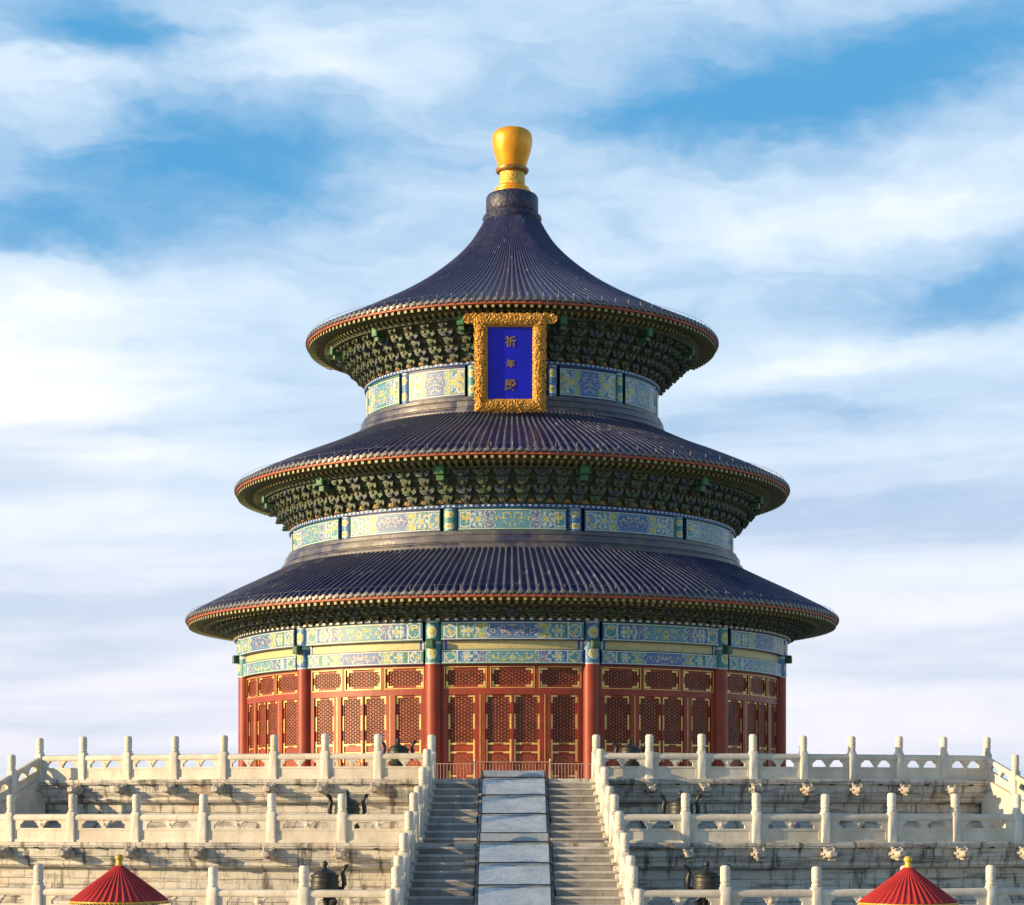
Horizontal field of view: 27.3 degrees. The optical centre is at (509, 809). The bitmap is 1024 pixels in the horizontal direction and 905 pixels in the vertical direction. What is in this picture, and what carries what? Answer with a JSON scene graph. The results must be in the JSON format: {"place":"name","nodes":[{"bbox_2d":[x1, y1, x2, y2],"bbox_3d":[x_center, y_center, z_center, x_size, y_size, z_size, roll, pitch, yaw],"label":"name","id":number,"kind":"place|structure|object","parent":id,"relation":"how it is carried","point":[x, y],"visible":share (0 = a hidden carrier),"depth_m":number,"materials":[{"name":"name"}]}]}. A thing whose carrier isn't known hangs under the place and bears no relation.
{"place":"outdoors","nodes":[
{"label":"outdoors","id":0,"kind":"place"},
{"bbox_2d":[0,0,1023,779],"label":"sky","id":1,"kind":"structure","parent":0,"point":[189,189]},
{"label":"marble terrace","id":2,"kind":"object","parent":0,"visible":0},
{"bbox_2d":[0,864,401,904],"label":"marble balustrade","id":3,"kind":"object","parent":2,"relation":"on","point":[38,893],"visible":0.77,"depth_m":48.91,"materials":[{"name":"white stone"}]},
{"bbox_2d":[302,861,348,904],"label":"bronze tripod","id":4,"kind":"object","parent":2,"relation":"on","point":[324,878],"visible":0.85,"depth_m":50.28,"materials":[{"name":"black metal"}]},
{"bbox_2d":[0,841,1023,904],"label":"marble terrace","id":5,"kind":"structure","parent":2,"relation":"on","point":[276,866],"depth_m":55.26,"materials":[{"name":"stone"}]},
{"bbox_2d":[0,781,44,827],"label":"stone staircase","id":6,"kind":"structure","parent":5,"relation":"on","point":[29,799],"depth_m":62.94,"materials":[{"name":"stone"}]},
{"bbox_2d":[0,754,39,801],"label":"stair balustrade","id":7,"kind":"object","parent":6,"relation":"on","point":[11,783],"visible":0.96,"depth_m":62.54,"materials":[{"name":"stone"}]},
{"bbox_2d":[0,792,418,842],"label":"marble balustrade","id":8,"kind":"object","parent":5,"relation":"on","point":[342,822],"visible":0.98,"depth_m":55.24,"materials":[{"name":"white stone"}]},
{"bbox_2d":[326,791,368,828],"bbox_3d":[-4.340,0.251,56.500,0.710,1.501,0.987,0,0,50],"label":"bronze tripod","id":9,"kind":"object","parent":5,"relation":"on","point":[353,805],"visible":0.47,"depth_m":56.40,"materials":[{"name":"black metal"}]},
{"bbox_2d":[18,779,1008,828],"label":"marble terrace","id":10,"kind":"structure","parent":5,"relation":"on","point":[636,796],"depth_m":61.45,"materials":[{"name":"stone"}]},
{"bbox_2d":[35,734,435,779],"bbox_3d":[-8.255,-1.515,61.840,12.550,1.331,0.822,0,0,14],"label":"marble balustrade","id":11,"kind":"object","parent":10,"relation":"on","point":[325,760],"visible":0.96,"depth_m":61.44,"materials":[{"name":"white stone"}]},
{"bbox_2d":[382,738,416,765],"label":"bronze tripod","id":12,"kind":"object","parent":10,"relation":"on","point":[397,747],"visible":0.54,"depth_m":66.29,"materials":[{"name":"black metal"}]},
{"bbox_2d":[421,759,591,778],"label":"metal barrier","id":13,"kind":"object","parent":10,"relation":"on","point":[475,769],"visible":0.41,"depth_m":80.59,"materials":[{"name":"metal"}]},
{"bbox_2d":[185,126,838,778],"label":"round temple hall","id":14,"kind":"structure","parent":10,"relation":"on","point":[563,578],"depth_m":85.22,"materials":[{"name":"tile"}]},
{"bbox_2d":[463,312,557,412],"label":"name plaque","id":15,"kind":"object","parent":14,"relation":"attached to","point":[510,358],"visible":1,"depth_m":86.03,"materials":[{"name":"gold metal"}]},
{"bbox_2d":[612,738,645,765],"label":"bronze tripod","id":16,"kind":"object","parent":10,"relation":"on","point":[629,747],"visible":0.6,"depth_m":66.28,"materials":[{"name":"black metal"}]},
{"bbox_2d":[591,734,991,779],"bbox_3d":[8.496,-1.513,61.841,12.550,1.325,0.818,0,0,-14],"label":"marble balustrade","id":17,"kind":"object","parent":10,"relation":"on","point":[701,760],"visible":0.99,"depth_m":61.45,"materials":[{"name":"white stone"}]},
{"bbox_2d":[419,779,608,842],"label":"stone staircase","id":18,"kind":"structure","parent":5,"relation":"on","point":[454,810],"depth_m":58.05,"materials":[{"name":"stone"}]},
{"bbox_2d":[414,749,433,835],"bbox_3d":[-2.367,-0.486,58.169,0.249,2.419,4.408,0,0,3],"label":"stair balustrade","id":19,"kind":"object","parent":18,"relation":"on","point":[422,789],"visible":0.88,"depth_m":57.88,"materials":[{"name":"stone"}]},
{"bbox_2d":[476,770,550,841],"bbox_3d":[0.120,-0.084,58.567,2.042,2.080,4.366,0,0,0],"label":"ramp cover","id":20,"kind":"object","parent":18,"relation":"on","point":[513,801],"visible":0.96,"depth_m":58.37,"materials":[{"name":"stone"}]},
{"bbox_2d":[593,749,613,835],"bbox_3d":[2.608,-0.486,58.169,0.248,2.419,4.408,0,0,-3],"label":"stair balustrade","id":21,"kind":"object","parent":18,"relation":"on","point":[604,790],"visible":0.88,"depth_m":57.88,"materials":[{"name":"stone"}]},
{"bbox_2d":[659,791,701,828],"bbox_3d":[4.580,0.251,56.500,0.710,1.501,0.986,0,0,60],"label":"bronze tripod","id":22,"kind":"object","parent":5,"relation":"on","point":[674,805],"visible":0.45,"depth_m":56.40,"materials":[{"name":"black metal"}]},
{"bbox_2d":[609,793,1023,842],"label":"marble balustrade","id":23,"kind":"object","parent":5,"relation":"on","point":[685,822],"visible":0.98,"depth_m":55.24,"materials":[{"name":"white stone"}]},
{"bbox_2d":[982,781,1023,827],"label":"stone staircase","id":24,"kind":"structure","parent":5,"relation":"on","point":[997,799],"depth_m":62.94,"materials":[{"name":"stone"}]},
{"bbox_2d":[987,754,1023,799],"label":"stair balustrade","id":25,"kind":"object","parent":24,"relation":"on","point":[1014,784],"visible":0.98,"depth_m":62.67,"materials":[{"name":"stone"}]},
{"bbox_2d":[404,844,624,904],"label":"stone staircase","id":26,"kind":"structure","parent":2,"relation":"on","point":[449,875],"depth_m":52.50,"materials":[{"name":"stone"}]},
{"bbox_2d":[393,811,416,904],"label":"stair balustrade","id":27,"kind":"object","parent":26,"relation":"on","point":[404,859],"visible":0.81,"depth_m":51.90,"materials":[{"name":"stone"}]},
{"bbox_2d":[473,833,555,904],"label":"ramp cover","id":28,"kind":"object","parent":26,"relation":"on","point":[514,868],"visible":1,"depth_m":52.48,"materials":[{"name":"stone"}]},
{"bbox_2d":[611,811,634,904],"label":"stair balustrade","id":29,"kind":"object","parent":26,"relation":"on","point":[624,859],"visible":0.88,"depth_m":51.91,"materials":[{"name":"stone"}]},
{"bbox_2d":[683,861,730,904],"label":"bronze tripod","id":30,"kind":"object","parent":2,"relation":"on","point":[706,878],"visible":0.73,"depth_m":50.28,"materials":[{"name":"metal"}]},
{"bbox_2d":[627,865,1023,904],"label":"marble balustrade","id":31,"kind":"object","parent":2,"relation":"on","point":[989,893],"visible":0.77,"depth_m":48.91,"materials":[{"name":"white stone"}]},
{"label":"courtyard","id":32,"kind":"structure","parent":0,"visible":0},
{"bbox_2d":[69,854,168,904],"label":"conical roof booth","id":33,"kind":"object","parent":32,"relation":"on","point":[119,883],"visible":1,"depth_m":43.47,"materials":[{"name":"red paint"}]},
{"bbox_2d":[858,856,958,904],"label":"conical roof booth","id":34,"kind":"object","parent":32,"relation":"on","point":[907,884],"visible":1,"depth_m":43.49,"materials":[{"name":"red paint"}]},
{"bbox_3d":[0.120,3.535,46.221,6.332,1.870,5.182,0,0,0],"label":"stone staircase","id":35,"kind":"object","parent":32,"relation":"on","visible":0},
{"bbox_2d":[385,889,399,904],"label":"stair balustrade","id":36,"kind":"object","parent":35,"relation":"on","point":[392,896],"visible":1,"depth_m":47.15,"materials":[{"name":"stone"}]},
{"bbox_2d":[629,889,643,904],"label":"stair balustrade","id":37,"kind":"object","parent":35,"relation":"on","point":[636,896],"visible":1,"depth_m":47.15,"materials":[{"name":"stone"}]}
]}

